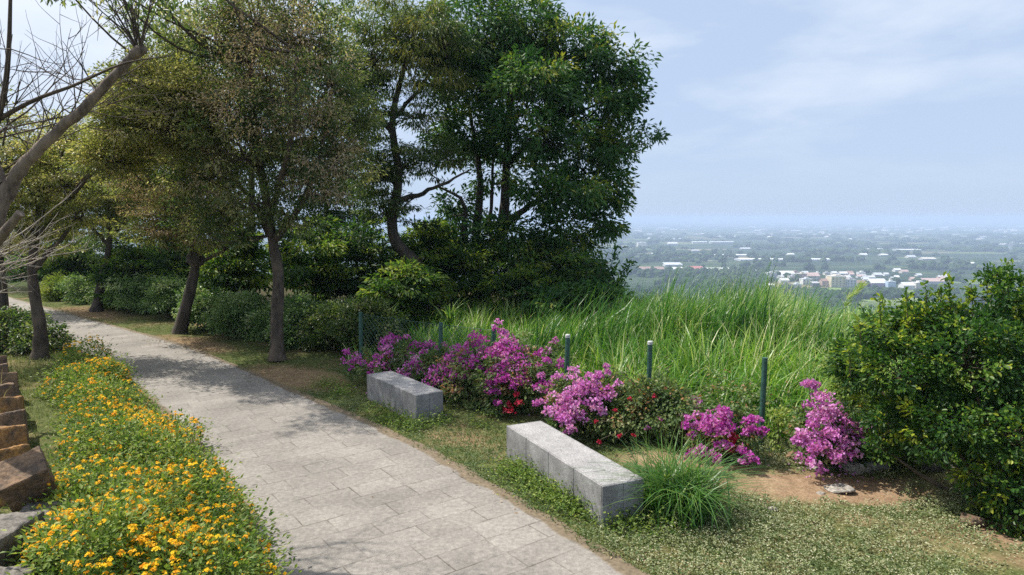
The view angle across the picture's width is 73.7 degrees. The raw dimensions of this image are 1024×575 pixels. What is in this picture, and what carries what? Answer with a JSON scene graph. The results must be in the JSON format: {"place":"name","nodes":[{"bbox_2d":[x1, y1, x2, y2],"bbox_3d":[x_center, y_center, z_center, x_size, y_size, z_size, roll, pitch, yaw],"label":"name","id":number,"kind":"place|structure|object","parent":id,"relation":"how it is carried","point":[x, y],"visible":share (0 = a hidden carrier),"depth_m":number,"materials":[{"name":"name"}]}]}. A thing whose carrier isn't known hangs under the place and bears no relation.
{"place":"outdoors","nodes":[
{"label":"outdoors","id":0,"kind":"place"},
{"bbox_2d":[8,296,650,574],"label":"path","id":1,"kind":"structure","parent":0,"point":[325,471],"depth_m":7.13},
{"bbox_2d":[0,220,1023,574],"bbox_3d":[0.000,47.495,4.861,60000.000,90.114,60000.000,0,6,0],"label":"ground","id":2,"kind":"structure","parent":0,"point":[786,482],"depth_m":9.32,"materials":[{"name":"green plant"}]},
{"bbox_2d":[0,355,7,363],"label":"edging stone","id":3,"kind":"object","parent":2,"relation":"on","point":[3,359],"visible":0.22,"depth_m":11.36,"materials":[{"name":"stone"}]},
{"bbox_2d":[0,363,8,372],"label":"edging stone","id":4,"kind":"object","parent":2,"relation":"on","point":[4,368],"visible":0.28,"depth_m":10.76,"materials":[{"name":"stone"}]},
{"bbox_2d":[0,382,15,396],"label":"edging stone","id":5,"kind":"object","parent":2,"relation":"on","point":[8,388],"visible":0.27,"depth_m":9.48,"materials":[{"name":"brown stone"}]},
{"bbox_2d":[0,372,19,395],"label":"edging stone","id":6,"kind":"object","parent":2,"relation":"on","point":[11,377],"visible":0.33,"depth_m":10.18,"materials":[{"name":"stone"}]},
{"bbox_2d":[0,395,24,412],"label":"edging stone","id":7,"kind":"object","parent":2,"relation":"on","point":[8,404],"visible":0.34,"depth_m":8.85,"materials":[{"name":"brown stone"}]},
{"bbox_2d":[4,248,21,270],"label":"bush","id":8,"kind":"object","parent":2,"relation":"on","point":[11,264],"visible":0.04,"depth_m":32.07,"materials":[{"name":"green plant"}]},
{"bbox_2d":[0,424,27,448],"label":"edging stone","id":9,"kind":"object","parent":2,"relation":"on","point":[13,435],"visible":0.42,"depth_m":7.49,"materials":[{"name":"brown stone"}]},
{"bbox_2d":[0,409,28,439],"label":"edging stone","id":10,"kind":"object","parent":2,"relation":"on","point":[16,417],"visible":0.35,"depth_m":8.16,"materials":[{"name":"stone"}]},
{"bbox_2d":[0,444,30,507],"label":"edging stone","id":11,"kind":"object","parent":2,"relation":"on","point":[12,451],"visible":0.25,"depth_m":6.80,"materials":[{"name":"brown stone"}]},
{"bbox_2d":[0,564,36,574],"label":"edging stone","id":12,"kind":"object","parent":2,"relation":"on","point":[16,570],"visible":0.75,"depth_m":4.86,"materials":[{"name":"grey stone"}]},
{"bbox_2d":[0,511,44,566],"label":"edging stone","id":13,"kind":"object","parent":2,"relation":"on","point":[12,523],"visible":0.52,"depth_m":5.25,"materials":[{"name":"grey stone"}]},
{"bbox_2d":[4,252,48,282],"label":"bush","id":14,"kind":"object","parent":2,"relation":"on","point":[23,269],"visible":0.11,"depth_m":30.15,"materials":[{"name":"green plant"}]},
{"bbox_2d":[0,446,57,511],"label":"boulder","id":15,"kind":"object","parent":2,"relation":"on","point":[24,476],"visible":0.94,"depth_m":5.85,"materials":[{"name":"brown stone"}]},
{"bbox_2d":[0,304,78,355],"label":"shrub","id":16,"kind":"object","parent":2,"relation":"on","point":[16,329],"visible":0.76,"depth_m":14.35,"materials":[{"name":"green plant"}]},
{"bbox_2d":[20,498,73,557],"bbox_3d":[-3.962,2.123,5.802,0.452,0.526,0.449,1,5,-17],"label":"edging stone","id":17,"kind":"object","parent":2,"relation":"on","point":[27,507],"visible":0.07,"depth_m":5.82,"materials":[{"name":"grey stone"}]},
{"bbox_2d":[0,130,96,309],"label":"acacia tree","id":18,"kind":"object","parent":2,"relation":"on","point":[4,299],"visible":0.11,"depth_m":20.18,"materials":[{"name":"green plant"}]},
{"bbox_2d":[4,178,101,274],"bbox_3d":[-19.543,-2.628,26.563,7.602,5.753,5.934,0,6,0],"label":"woodland tree","id":19,"kind":"object","parent":2,"relation":"on","point":[46,244],"visible":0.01,"depth_m":27.02,"materials":[{"name":"green plant"}]},
{"bbox_2d":[39,270,78,301],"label":"hedge shrub","id":20,"kind":"object","parent":2,"relation":"on","point":[47,288],"visible":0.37,"depth_m":23.11,"materials":[{"name":"green plant"}]},
{"bbox_2d":[38,241,103,283],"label":"bush","id":21,"kind":"object","parent":2,"relation":"on","point":[72,265],"visible":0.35,"depth_m":25.47,"materials":[{"name":"green plant"}]},
{"bbox_2d":[28,333,141,409],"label":"lantana bush","id":22,"kind":"object","parent":2,"relation":"on","point":[104,364],"visible":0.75,"depth_m":11.12,"materials":[{"name":"green plant"}]},
{"bbox_2d":[19,108,159,311],"bbox_3d":[-12.081,-2.242,20.262,4.429,6.009,4.050,0,6,0],"label":"acacia tree","id":23,"kind":"object","parent":2,"relation":"on","point":[108,206],"visible":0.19,"depth_m":20.09,"materials":[{"name":"green plant"}]},
{"bbox_2d":[53,271,125,307],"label":"hedge shrub","id":24,"kind":"object","parent":2,"relation":"on","point":[84,289],"visible":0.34,"depth_m":22.19,"materials":[{"name":"green plant"}]},
{"bbox_2d":[0,0,219,245],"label":"pollarded tree","id":25,"kind":"object","parent":2,"relation":"on","point":[10,183],"visible":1,"depth_m":5.86,"materials":[{"name":"grey plant"}]},
{"bbox_2d":[0,184,92,292],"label":"dead branch","id":26,"kind":"object","parent":25,"relation":"attached to","point":[22,242],"visible":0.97,"depth_m":9.07,"materials":[{"name":"brown wood"}]},
{"bbox_2d":[0,45,228,359],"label":"acacia tree","id":27,"kind":"object","parent":2,"relation":"on","point":[155,131],"visible":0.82,"depth_m":12.46,"materials":[{"name":"green plant"}]},
{"bbox_2d":[81,236,158,310],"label":"bush","id":28,"kind":"object","parent":2,"relation":"on","point":[128,265],"visible":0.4,"depth_m":20.45,"materials":[{"name":"green plant"}]},
{"bbox_2d":[0,343,241,572],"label":"verge grass","id":29,"kind":"structure","parent":2,"relation":"on","point":[22,359],"depth_m":11.21,"materials":[{"name":"green plant"}]},
{"bbox_2d":[44,186,217,269],"bbox_3d":[-13.453,-1.907,24.925,6.424,4.787,4.630,0,6,0],"label":"woodland tree","id":30,"kind":"object","parent":2,"relation":"on","point":[96,246],"visible":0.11,"depth_m":24.17,"materials":[{"name":"green plant"}]},
{"bbox_2d":[99,270,187,318],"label":"hedge shrub","id":31,"kind":"object","parent":2,"relation":"on","point":[160,293],"visible":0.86,"depth_m":19.29,"materials":[{"name":"green plant"}]},
{"bbox_2d":[0,369,301,574],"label":"lantana bed","id":32,"kind":"object","parent":2,"relation":"on","point":[121,492],"visible":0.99,"depth_m":5.38,"materials":[{"name":"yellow plant"}]},
{"bbox_2d":[70,0,259,249],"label":"woodland tree","id":33,"kind":"object","parent":2,"relation":"on","point":[115,31],"visible":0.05,"depth_m":22.31,"materials":[{"name":"green plant"}]},
{"bbox_2d":[79,43,261,333],"bbox_3d":[-7.930,-2.174,15.851,4.179,6.824,4.177,0,6,0],"label":"acacia tree","id":34,"kind":"object","parent":2,"relation":"on","point":[196,259],"visible":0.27,"depth_m":15.57,"materials":[{"name":"green plant"}]},
{"bbox_2d":[131,242,212,312],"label":"bush","id":35,"kind":"object","parent":2,"relation":"on","point":[162,263],"visible":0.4,"depth_m":19.83,"materials":[{"name":"green plant"}]},
{"bbox_2d":[170,281,261,337],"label":"hedge shrub","id":36,"kind":"object","parent":2,"relation":"on","point":[218,309],"visible":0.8,"depth_m":15.95,"materials":[{"name":"green plant"}]},
{"bbox_2d":[40,0,392,361],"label":"acacia tree","id":37,"kind":"object","parent":2,"relation":"on","point":[252,45],"visible":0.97,"depth_m":12.54,"materials":[{"name":"green plant"}]},
{"bbox_2d":[187,225,272,302],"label":"bush","id":38,"kind":"object","parent":2,"relation":"on","point":[232,270],"visible":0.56,"depth_m":18.16,"materials":[{"name":"green plant"}]},
{"bbox_2d":[156,0,368,296],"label":"woodland tree","id":39,"kind":"object","parent":2,"relation":"on","point":[285,88],"visible":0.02,"depth_m":22.28,"materials":[{"name":"green plant"}]},
{"bbox_2d":[237,289,324,350],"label":"hedge shrub","id":40,"kind":"object","parent":2,"relation":"on","point":[295,304],"visible":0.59,"depth_m":14.89,"materials":[{"name":"green plant"}]},
{"bbox_2d":[257,214,361,303],"bbox_3d":[-5.033,-0.218,17.279,2.411,3.357,3.900,0,6,0],"label":"bush","id":41,"kind":"object","parent":2,"relation":"on","point":[300,267],"visible":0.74,"depth_m":16.88,"materials":[{"name":"green plant"}]},
{"bbox_2d":[246,94,398,297],"bbox_3d":[-6.142,-2.909,22.430,5.070,7.100,4.676,0,6,0],"label":"woodland tree","id":42,"kind":"object","parent":2,"relation":"on","point":[344,214],"visible":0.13,"depth_m":21.70,"materials":[{"name":"green plant"}]},
{"bbox_2d":[290,293,413,356],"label":"hedge shrub","id":43,"kind":"object","parent":2,"relation":"on","point":[332,324],"visible":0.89,"depth_m":13.81,"materials":[{"name":"green plant"}]},
{"bbox_2d":[310,215,402,306],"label":"bush","id":44,"kind":"object","parent":2,"relation":"on","point":[364,250],"visible":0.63,"depth_m":17.76,"materials":[{"name":"green plant"}]},
{"bbox_2d":[312,0,481,314],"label":"slender tree","id":45,"kind":"object","parent":2,"relation":"on","point":[433,43],"visible":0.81,"depth_m":17.23,"materials":[{"name":"green plant"}]},
{"bbox_2d":[354,255,452,334],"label":"bush","id":46,"kind":"object","parent":2,"relation":"on","point":[409,289],"visible":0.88,"depth_m":16.12,"materials":[{"name":"green plant"}]},
{"bbox_2d":[367,371,442,421],"bbox_3d":[-1.611,1.612,10.102,0.428,0.435,1.586,-4,7,-36],"label":"stone bench","id":47,"kind":"object","parent":2,"relation":"on","point":[407,393],"visible":0.8,"depth_m":9.77,"materials":[{"name":"stone"}]},
{"bbox_2d":[340,332,481,404],"bbox_3d":[-1.464,1.305,11.021,2.937,1.126,1.560,5,8,42],"label":"bougainvillea","id":48,"kind":"object","parent":2,"relation":"on","point":[433,371],"visible":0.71,"depth_m":11.01,"materials":[{"name":"purple plant"}]},
{"bbox_2d":[383,215,468,313],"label":"bush","id":49,"kind":"object","parent":2,"relation":"on","point":[427,234],"visible":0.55,"depth_m":18.49,"materials":[{"name":"green plant"}]},
{"bbox_2d":[428,296,478,333],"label":"spiky plant","id":50,"kind":"object","parent":2,"relation":"on","point":[451,317],"visible":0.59,"depth_m":15.72,"materials":[{"name":"green plant"}]},
{"bbox_2d":[428,244,501,316],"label":"bush","id":51,"kind":"object","parent":2,"relation":"on","point":[466,258],"visible":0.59,"depth_m":18.08,"materials":[{"name":"green plant"}]},
{"bbox_2d":[303,373,697,548],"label":"weeds","id":52,"kind":"object","parent":2,"relation":"on","point":[519,467],"visible":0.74,"depth_m":7.06,"materials":[{"name":"green plant"}]},
{"bbox_2d":[438,318,564,419],"bbox_3d":[-0.094,1.152,9.972,2.056,1.458,1.432,3,7,30],"label":"bougainvillea","id":53,"kind":"object","parent":2,"relation":"on","point":[496,377],"visible":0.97,"depth_m":9.66,"materials":[{"name":"purple plant"}]},
{"bbox_2d":[476,248,564,319],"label":"bush","id":54,"kind":"object","parent":2,"relation":"on","point":[525,272],"visible":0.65,"depth_m":17.31,"materials":[{"name":"green plant"}]},
{"bbox_2d":[47,304,1019,574],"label":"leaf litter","id":55,"kind":"object","parent":2,"relation":"on","point":[491,430],"visible":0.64,"depth_m":10.24,"materials":[{"name":"brown plant"}]},
{"bbox_2d":[43,303,1023,574],"bbox_3d":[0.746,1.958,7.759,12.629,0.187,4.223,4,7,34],"label":"ground cover","id":56,"kind":"object","parent":2,"relation":"on","point":[892,567],"visible":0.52,"depth_m":6.01,"materials":[{"name":"green plant"}]},
{"bbox_2d":[416,0,671,304],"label":"broadleaf tree","id":57,"kind":"object","parent":2,"relation":"on","point":[512,61],"visible":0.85,"depth_m":18.59,"materials":[{"name":"green plant"}]},
{"bbox_2d":[359,312,767,450],"bbox_3d":[0.129,1.233,10.226,7.087,1.265,0.235,4,7,34],"label":"wire fence","id":58,"kind":"object","parent":2,"relation":"on","point":[649,371],"visible":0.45,"depth_m":10.45,"materials":[{"name":"metal"}]},
{"bbox_2d":[530,249,618,319],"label":"bush","id":59,"kind":"object","parent":2,"relation":"on","point":[570,262],"visible":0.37,"depth_m":17.16,"materials":[{"name":"green plant"}]},
{"bbox_2d":[507,421,643,526],"bbox_3d":[0.582,1.910,7.191,0.456,0.435,2.028,-3,6,-26],"label":"stone bench","id":60,"kind":"object","parent":2,"relation":"on","point":[552,450],"visible":0.77,"depth_m":6.78,"materials":[{"name":"stone"}]},
{"bbox_2d":[532,363,623,435],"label":"bougainvillea","id":61,"kind":"object","parent":2,"relation":"on","point":[563,409],"visible":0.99,"depth_m":8.52,"materials":[{"name":"purple plant"}]},
{"bbox_2d":[517,242,638,319],"bbox_3d":[1.616,0.026,16.451,3.010,2.220,2.463,0,6,0],"label":"bush","id":62,"kind":"object","parent":2,"relation":"on","point":[584,286],"visible":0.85,"depth_m":16.18,"materials":[{"name":"green plant"}]},
{"bbox_2d":[355,387,872,481],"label":"fallen petals","id":63,"kind":"object","parent":2,"relation":"on","point":[800,463],"visible":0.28,"depth_m":7.54,"materials":[{"name":"plant"}]},
{"bbox_2d":[637,242,646,245],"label":"shed","id":64,"kind":"structure","parent":2,"relation":"on","point":[641,243],"depth_m":2231.10,"materials":[{"name":"white paint"}]},
{"bbox_2d":[639,267,663,269],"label":"shed","id":65,"kind":"structure","parent":2,"relation":"on","point":[658,268],"depth_m":1192.35,"materials":[{"name":"white paint"}]},
{"bbox_2d":[585,367,725,446],"bbox_3d":[1.766,1.491,8.527,1.756,0.984,1.380,0,6,0],"label":"rose bush","id":66,"kind":"object","parent":2,"relation":"on","point":[658,403],"visible":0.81,"depth_m":8.33,"materials":[{"name":"leaf"},{"name":"red petal"}]},
{"bbox_2d":[301,232,1023,316],"bbox_3d":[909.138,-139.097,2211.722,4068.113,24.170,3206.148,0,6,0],"label":"distant wood","id":67,"kind":"object","parent":2,"relation":"on","point":[667,252],"visible":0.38,"depth_m":1423.05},
{"bbox_2d":[662,262,682,265],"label":"shed","id":68,"kind":"structure","parent":2,"relation":"on","point":[671,263],"depth_m":1312.91,"materials":[{"name":"silver paint"}]},
{"bbox_2d":[667,242,677,244],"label":"shed","id":69,"kind":"structure","parent":2,"relation":"on","point":[672,243],"depth_m":2318.74,"materials":[{"name":"silver paint"}]},
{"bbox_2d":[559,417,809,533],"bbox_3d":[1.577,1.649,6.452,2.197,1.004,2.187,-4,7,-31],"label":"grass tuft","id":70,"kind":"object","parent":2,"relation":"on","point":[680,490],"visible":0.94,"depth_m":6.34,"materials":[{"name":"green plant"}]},
{"bbox_2d":[691,241,706,243],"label":"shed","id":71,"kind":"structure","parent":2,"relation":"on","point":[696,242],"depth_m":2462.58,"materials":[{"name":"silver paint"}]},
{"bbox_2d":[433,348,994,473],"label":"fence weeds","id":72,"kind":"object","parent":2,"relation":"on","point":[752,395],"visible":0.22,"depth_m":9.18,"materials":[{"name":"green plant"}]},
{"bbox_2d":[709,241,733,243],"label":"shed","id":73,"kind":"structure","parent":2,"relation":"on","point":[715,242],"depth_m":2462.37,"materials":[{"name":"silver paint"}]},
{"bbox_2d":[681,398,770,464],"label":"bougainvillea","id":74,"kind":"object","parent":2,"relation":"on","point":[720,429],"visible":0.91,"depth_m":7.63,"materials":[{"name":"purple plant"}]},
{"bbox_2d":[765,271,776,277],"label":"house","id":75,"kind":"structure","parent":2,"relation":"on","point":[774,274],"depth_m":1061.20,"materials":[{"name":"grey paint"}]},
{"bbox_2d":[734,258,830,260],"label":"greenhouse","id":76,"kind":"object","parent":2,"relation":"on","point":[779,259],"visible":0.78,"depth_m":1464.95,"materials":[{"name":"silver paint"}]},
{"bbox_2d":[778,278,789,282],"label":"house","id":77,"kind":"structure","parent":2,"relation":"on","point":[781,280],"depth_m":975.34,"materials":[{"name":"white paint"}]},
{"bbox_2d":[779,271,794,274],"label":"house","id":78,"kind":"structure","parent":2,"relation":"on","point":[783,272],"depth_m":1093.68,"materials":[{"name":"beige paint"}]},
{"bbox_2d":[785,450,796,460],"bbox_3d":[3.250,1.952,7.894,0.129,0.135,0.167,5,8,41],"label":"rock","id":79,"kind":"object","parent":2,"relation":"on","point":[788,454],"visible":0.55,"depth_m":7.86,"materials":[{"name":"brown stone"}]},
{"bbox_2d":[793,282,801,287],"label":"house","id":80,"kind":"structure","parent":2,"relation":"on","point":[796,284],"depth_m":900.88,"materials":[{"name":"beige paint"}]},
{"bbox_2d":[796,272,806,277],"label":"house","id":81,"kind":"structure","parent":2,"relation":"on","point":[803,274],"depth_m":1006.85,"materials":[{"name":"white paint"}]},
{"bbox_2d":[799,277,812,284],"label":"house","id":82,"kind":"structure","parent":2,"relation":"on","point":[802,281],"depth_m":951.37,"materials":[{"name":"white paint"}]},
{"bbox_2d":[807,272,819,279],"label":"house","id":83,"kind":"structure","parent":2,"relation":"on","point":[812,274],"depth_m":1016.38,"materials":[{"name":"beige paint"}]},
{"bbox_2d":[810,281,819,286],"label":"house","id":84,"kind":"structure","parent":2,"relation":"on","point":[815,283],"depth_m":922.86,"materials":[{"name":"paint"}]},
{"bbox_2d":[819,278,827,286],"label":"house","id":85,"kind":"structure","parent":2,"relation":"on","point":[824,282],"depth_m":921.97,"materials":[{"name":"pink paint"}]},
{"bbox_2d":[783,378,882,476],"bbox_3d":[3.598,1.563,7.710,1.222,1.119,1.234,0,6,0],"label":"bougainvillea","id":86,"kind":"object","parent":2,"relation":"on","point":[817,441],"visible":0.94,"depth_m":7.42,"materials":[{"name":"purple plant"}]},
{"bbox_2d":[825,274,845,286],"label":"house","id":87,"kind":"structure","parent":2,"relation":"on","point":[838,280],"depth_m":914.46,"materials":[{"name":"yellow paint"}]},
{"bbox_2d":[824,483,855,493],"bbox_3d":[3.404,2.088,7.100,0.307,0.036,0.222,-1,6,-11],"label":"flat stone","id":88,"kind":"object","parent":2,"relation":"on","point":[836,488],"visible":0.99,"depth_m":7.06,"materials":[{"name":"beige stone"}]},
{"bbox_2d":[838,271,847,274],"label":"house","id":89,"kind":"structure","parent":2,"relation":"on","point":[842,272],"depth_m":1112.46,"materials":[{"name":"silver paint"}]},
{"bbox_2d":[846,277,856,286],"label":"house","id":90,"kind":"structure","parent":2,"relation":"on","point":[850,281],"depth_m":914.45,"materials":[{"name":"paint"}]},
{"bbox_2d":[763,338,951,470],"bbox_3d":[4.104,1.391,8.197,1.987,1.476,1.473,3,7,28],"label":"shrub","id":91,"kind":"object","parent":2,"relation":"on","point":[781,413],"visible":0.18,"depth_m":8.21,"materials":[{"name":"green plant"}]},
{"bbox_2d":[837,456,890,474],"bbox_3d":[3.936,2.001,7.661,0.538,0.159,0.311,-1,6,-9],"label":"flat stone","id":92,"kind":"object","parent":2,"relation":"on","point":[870,465],"visible":0.55,"depth_m":7.52,"materials":[{"name":"grey stone"}]},
{"bbox_2d":[866,278,885,286],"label":"house","id":93,"kind":"structure","parent":2,"relation":"on","point":[879,282],"depth_m":923.60,"materials":[{"name":"white paint"}]},
{"bbox_2d":[871,273,882,276],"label":"house","id":94,"kind":"structure","parent":2,"relation":"on","point":[878,274],"depth_m":1080.72,"materials":[{"name":"beige paint"}]},
{"bbox_2d":[885,280,895,286],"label":"house","id":95,"kind":"structure","parent":2,"relation":"on","point":[890,283],"depth_m":914.70,"materials":[{"name":"blue paint"}]},
{"bbox_2d":[898,282,915,288],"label":"house","id":96,"kind":"structure","parent":2,"relation":"on","point":[911,285],"depth_m":888.67,"materials":[{"name":"white paint"}]},
{"bbox_2d":[892,249,921,250],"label":"greenhouse","id":97,"kind":"object","parent":2,"relation":"on","point":[906,249],"visible":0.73,"depth_m":1914.10,"materials":[{"name":"silver paint"}]},
{"bbox_2d":[904,255,915,257],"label":"shed","id":98,"kind":"structure","parent":2,"relation":"on","point":[910,256],"depth_m":1584.32,"materials":[{"name":"beige paint"}]},
{"bbox_2d":[913,280,926,287],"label":"house","id":99,"kind":"structure","parent":2,"relation":"on","point":[917,283],"depth_m":901.00,"materials":[{"name":"beige paint"}]},
{"bbox_2d":[821,257,1023,540],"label":"bush","id":100,"kind":"object","parent":2,"relation":"on","point":[997,328],"visible":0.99,"depth_m":6.54,"materials":[{"name":"green plant"}]},
{"bbox_2d":[918,257,935,259],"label":"shed","id":101,"kind":"structure","parent":2,"relation":"on","point":[926,258],"depth_m":1503.55,"materials":[{"name":"grey paint"}]},
{"bbox_2d":[921,278,948,283],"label":"house","id":102,"kind":"structure","parent":2,"relation":"on","point":[934,280],"depth_m":960.29,"materials":[{"name":"silver paint"}]},
{"bbox_2d":[917,459,956,471],"bbox_3d":[4.692,2.004,7.532,0.389,0.165,0.275,1,6,11],"label":"flat stone","id":103,"kind":"object","parent":2,"relation":"on","point":[933,467],"visible":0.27,"depth_m":7.43,"materials":[{"name":"grey stone"}]},
{"bbox_2d":[960,512,986,529],"bbox_3d":[4.249,2.160,6.283,0.216,0.115,0.187,4,7,31],"label":"rock","id":104,"kind":"object","parent":2,"relation":"on","point":[978,520],"visible":0.77,"depth_m":6.26,"materials":[{"name":"brown stone"}]},
{"bbox_2d":[0,0,1023,219],"label":"sky","id":105,"kind":"structure","parent":0,"point":[770,109],"materials":[{"name":"blue"}]},
{"bbox_2d":[337,258,1023,481],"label":"tall grass","id":106,"kind":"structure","parent":0,"point":[741,336],"depth_m":12.27,"materials":[{"name":"green plant"}]},
{"bbox_2d":[832,280,867,395],"bbox_3d":[4.653,0.857,9.601,0.826,1.945,0.350,-5,8,-39],"label":"grass plume","id":107,"kind":"object","parent":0,"point":[859,288],"depth_m":9.65,"materials":[{"name":"green plant"}]},
{"bbox_2d":[828,288,873,300],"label":"field","id":108,"kind":"structure","parent":0,"point":[842,292],"depth_m":776.63,"materials":[{"name":"green plant"}]}
]}

